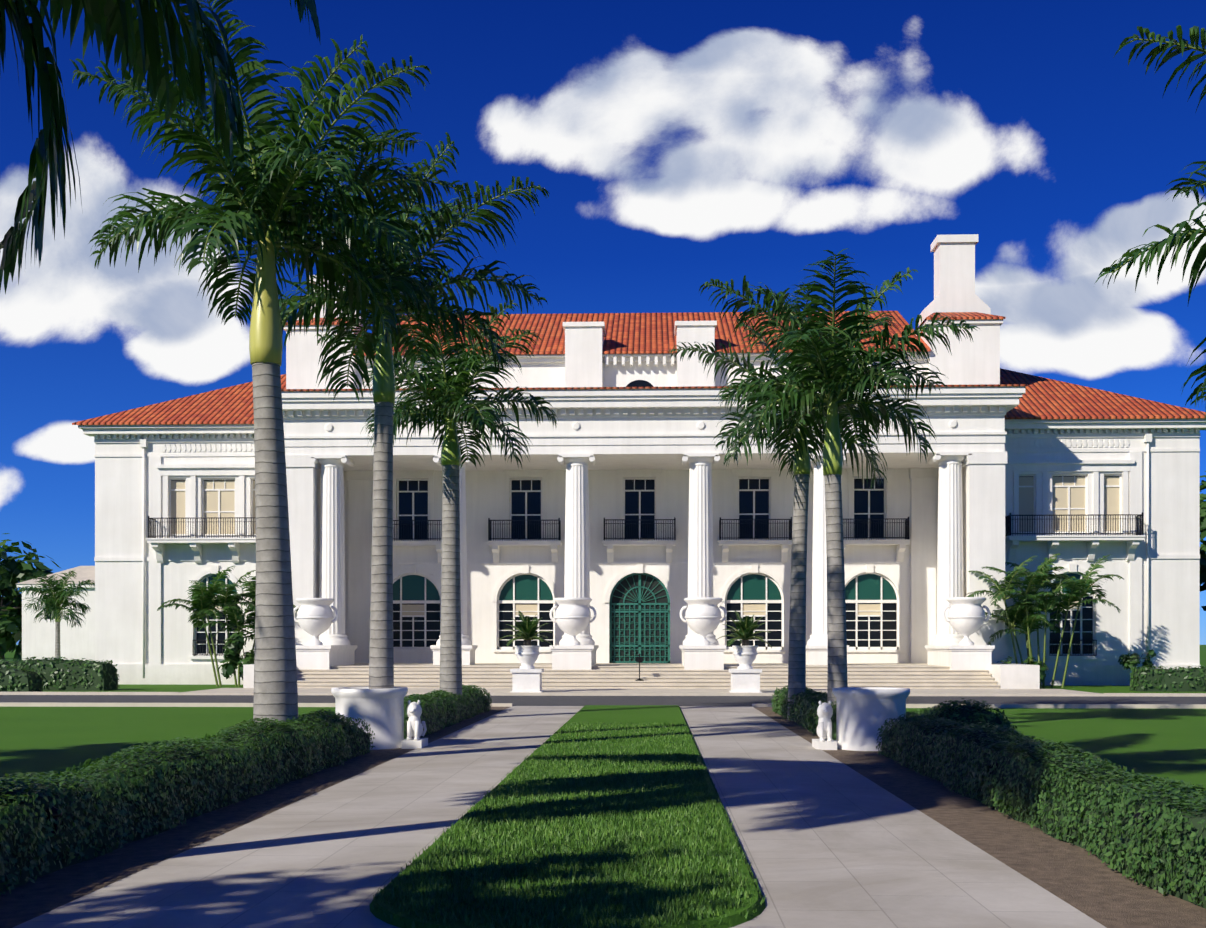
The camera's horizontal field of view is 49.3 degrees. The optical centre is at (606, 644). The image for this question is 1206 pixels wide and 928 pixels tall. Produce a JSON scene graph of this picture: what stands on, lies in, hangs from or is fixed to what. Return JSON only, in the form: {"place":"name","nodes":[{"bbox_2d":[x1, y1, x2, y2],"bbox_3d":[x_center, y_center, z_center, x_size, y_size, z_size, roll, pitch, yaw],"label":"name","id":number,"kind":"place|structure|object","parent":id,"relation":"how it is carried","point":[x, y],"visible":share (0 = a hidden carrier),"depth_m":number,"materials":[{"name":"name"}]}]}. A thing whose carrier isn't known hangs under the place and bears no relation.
{"place":"outdoors","nodes":[
{"label":"outdoors","id":0,"kind":"place"},
{"bbox_2d":[17,566,94,660],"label":"house","id":1,"kind":"structure","parent":0,"point":[38,640],"depth_m":109.49,"materials":[{"name":"white paint"}]},
{"bbox_2d":[13,706,1105,927],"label":"garden path","id":2,"kind":"structure","parent":0,"point":[827,840],"depth_m":11.22,"materials":[{"name":"concrete"}]},
{"bbox_2d":[369,705,765,927],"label":"grass","id":3,"kind":"structure","parent":0,"point":[634,714],"depth_m":11.14,"materials":[{"name":"green plant"}]},
{"bbox_2d":[0,707,1205,927],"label":"mulch soil","id":4,"kind":"structure","parent":0,"point":[1090,885],"depth_m":11.34,"materials":[{"name":"brown soil"}]},
{"bbox_2d":[0,709,374,894],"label":"hedge","id":5,"kind":"object","parent":4,"relation":"on","point":[104,805],"visible":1,"depth_m":12.53,"materials":[{"name":"green plant"}]},
{"bbox_2d":[70,0,472,724],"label":"palm","id":6,"kind":"object","parent":4,"relation":"on","point":[270,190],"visible":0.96,"depth_m":19.05,"materials":[{"name":"green plant"}]},
{"bbox_2d":[208,124,549,688],"bbox_3d":[-3.841,-3.400,22.740,5.360,10.585,5.516,0,0,-33],"label":"palm","id":7,"kind":"object","parent":4,"relation":"on","point":[414,293],"visible":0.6,"depth_m":22.51,"materials":[{"name":"green plant"}]},
{"bbox_2d":[331,687,427,749],"bbox_3d":[-3.929,1.272,22.670,1.620,1.040,1.300,0,0,2],"label":"planter","id":8,"kind":"object","parent":4,"relation":"on","point":[380,712],"visible":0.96,"depth_m":22.23,"materials":[{"name":"stone"}]},
{"bbox_2d":[317,281,558,694],"bbox_3d":[-3.949,-3.082,30.945,5.611,9.948,5.373,0,0,2],"label":"palm","id":9,"kind":"object","parent":4,"relation":"on","point":[448,394],"visible":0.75,"depth_m":30.73,"materials":[{"name":"green plant"}]},
{"bbox_2d":[404,685,491,738],"bbox_3d":[-3.799,1.403,29.550,1.230,0.778,11.356,0,0,2],"label":"hedge","id":10,"kind":"object","parent":4,"relation":"on","point":[441,709],"visible":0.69,"depth_m":28.59,"materials":[{"name":"green plant"}]},
{"bbox_2d":[669,282,922,719],"bbox_3d":[4.399,-3.002,30.970,5.868,9.789,5.316,0,0,2],"label":"palm","id":11,"kind":"object","parent":4,"relation":"on","point":[797,647],"visible":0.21,"depth_m":30.53,"materials":[{"name":"green plant"}]},
{"bbox_2d":[771,685,835,739],"bbox_3d":[4.699,1.388,29.293,1.231,0.808,11.165,0,0,2],"label":"hedge","id":12,"kind":"object","parent":4,"relation":"on","point":[803,710],"visible":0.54,"depth_m":28.69,"materials":[{"name":"green plant"}]},
{"bbox_2d":[699,248,979,705],"bbox_3d":[4.638,-2.766,25.484,4.971,9.318,5.003,0,0,43],"label":"palm","id":13,"kind":"object","parent":4,"relation":"on","point":[830,363],"visible":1,"depth_m":25.47,"materials":[{"name":"green plant"}]},
{"bbox_2d":[812,687,909,750],"bbox_3d":[4.346,1.272,22.381,1.620,1.040,1.300,0,0,2],"label":"planter","id":14,"kind":"object","parent":4,"relation":"on","point":[863,714],"visible":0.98,"depth_m":21.92,"materials":[{"name":"stone"}]},
{"bbox_2d":[989,762,997,808],"bbox_3d":[4.200,1.527,14.181,0.150,0.530,0.150,0,0,2],"label":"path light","id":15,"kind":"object","parent":4,"relation":"on","point":[990,766],"visible":0.12,"depth_m":14.15,"materials":[{"name":"black metal"}]},
{"bbox_2d":[1133,811,1150,834],"bbox_3d":[4.074,1.527,9.983,0.150,0.530,0.150,0,0,2],"label":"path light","id":16,"kind":"object","parent":4,"relation":"on","point":[1136,815],"visible":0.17,"depth_m":9.95,"materials":[{"name":"black metal"}]},
{"bbox_2d":[0,645,1205,796],"bbox_3d":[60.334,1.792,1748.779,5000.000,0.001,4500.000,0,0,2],"label":"lawn ground","id":17,"kind":"structure","parent":0,"point":[1162,743],"depth_m":27.59,"materials":[{"name":"green plant"}]},
{"bbox_2d":[0,664,45,691],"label":"hedge","id":18,"kind":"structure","parent":17,"relation":"on","point":[19,680],"depth_m":47.64,"materials":[{"name":"green plant"}]},
{"bbox_2d":[0,533,61,660],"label":"tree","id":19,"kind":"object","parent":17,"relation":"on","point":[13,572],"visible":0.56,"depth_m":120.61,"materials":[{"name":"green plant"}]},
{"bbox_2d":[18,570,94,657],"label":"palm","id":20,"kind":"object","parent":17,"relation":"on","point":[57,599],"visible":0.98,"depth_m":70.66,"materials":[{"name":"green plant"}]},
{"bbox_2d":[0,656,119,690],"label":"hedge","id":21,"kind":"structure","parent":17,"relation":"on","point":[58,674],"depth_m":50.60,"materials":[{"name":"green plant"}]},
{"bbox_2d":[0,0,319,294],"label":"palm","id":22,"kind":"object","parent":17,"relation":"on","point":[138,46],"visible":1,"depth_m":10.28,"materials":[{"name":"green plant"}]},
{"bbox_2d":[158,566,298,686],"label":"areca palm","id":23,"kind":"object","parent":17,"relation":"on","point":[206,603],"visible":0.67,"depth_m":55.20,"materials":[{"name":"green plant"}]},
{"bbox_2d":[216,630,254,679],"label":"shrub","id":24,"kind":"object","parent":17,"relation":"on","point":[233,646],"visible":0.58,"depth_m":54.40,"materials":[{"name":"green plant"}]},
{"bbox_2d":[72,234,1205,688],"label":"mansion","id":25,"kind":"structure","parent":17,"relation":"on","point":[616,522],"depth_m":58.42,"materials":[{"name":"white paint"}]},
{"bbox_2d":[635,654,643,680],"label":"sign stand","id":26,"kind":"object","parent":25,"relation":"on","point":[639,659],"visible":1,"depth_m":50.89,"materials":[{"name":"black metal"}]},
{"bbox_2d":[911,698,1016,730],"bbox_3d":[5.640,1.322,20.911,1.516,0.942,2.087,0,0,2],"label":"hedge clump","id":27,"kind":"object","parent":17,"relation":"on","point":[973,713],"visible":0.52,"depth_m":20.26,"materials":[{"name":"green plant"}]},
{"bbox_2d":[996,655,1048,683],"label":"shrub","id":28,"kind":"object","parent":17,"relation":"on","point":[1043,669],"visible":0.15,"depth_m":52.93,"materials":[{"name":"green plant"}]},
{"bbox_2d":[876,712,1205,908],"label":"hedge","id":29,"kind":"object","parent":17,"relation":"on","point":[1084,800],"visible":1,"depth_m":12.05,"materials":[{"name":"green plant"}]},
{"bbox_2d":[967,553,1123,687],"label":"areca palm","id":30,"kind":"object","parent":17,"relation":"on","point":[1019,614],"visible":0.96,"depth_m":53.44,"materials":[{"name":"green plant"}]},
{"bbox_2d":[1118,650,1156,670],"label":"shrub","id":31,"kind":"object","parent":17,"relation":"on","point":[1130,661],"visible":0.96,"depth_m":55.36,"materials":[{"name":"green plant"}]},
{"bbox_2d":[1095,25,1205,420],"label":"palm","id":32,"kind":"object","parent":17,"relation":"on","point":[1175,239],"visible":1,"depth_m":14.09,"materials":[{"name":"green plant"}]},
{"bbox_2d":[1128,665,1205,691],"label":"hedge","id":33,"kind":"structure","parent":17,"relation":"on","point":[1144,678],"depth_m":49.64,"materials":[{"name":"green plant"}]},
{"bbox_2d":[1200,471,1205,610],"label":"tree","id":34,"kind":"object","parent":17,"relation":"on","point":[1202,537],"visible":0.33,"depth_m":71.77,"materials":[{"name":"green plant"}]},
{"bbox_2d":[0,695,1205,705],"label":"driveway","id":35,"kind":"structure","parent":0,"point":[633,700],"depth_m":42.27,"materials":[{"name":"concrete"}]},
{"bbox_2d":[0,692,1205,708],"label":"driveway kerb","id":36,"kind":"structure","parent":35,"relation":"on","point":[58,704],"depth_m":37.60,"materials":[{"name":"stone"}]},
{"bbox_2d":[0,0,1205,644],"label":"sky","id":37,"kind":"structure","parent":0,"point":[676,146],"materials":[{"name":"blue"}]},
{"bbox_2d":[177,688,1104,695],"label":"front terrace","id":38,"kind":"structure","parent":0,"point":[682,692],"depth_m":46.01,"materials":[{"name":"concrete"}]},
{"bbox_2d":[499,611,553,692],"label":"potted plant","id":39,"kind":"object","parent":38,"relation":"on","point":[527,677],"visible":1,"depth_m":46.16,"materials":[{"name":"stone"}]},
{"bbox_2d":[716,611,771,692],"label":"potted plant","id":40,"kind":"object","parent":38,"relation":"on","point":[745,676],"visible":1,"depth_m":45.90,"materials":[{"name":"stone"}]}
]}

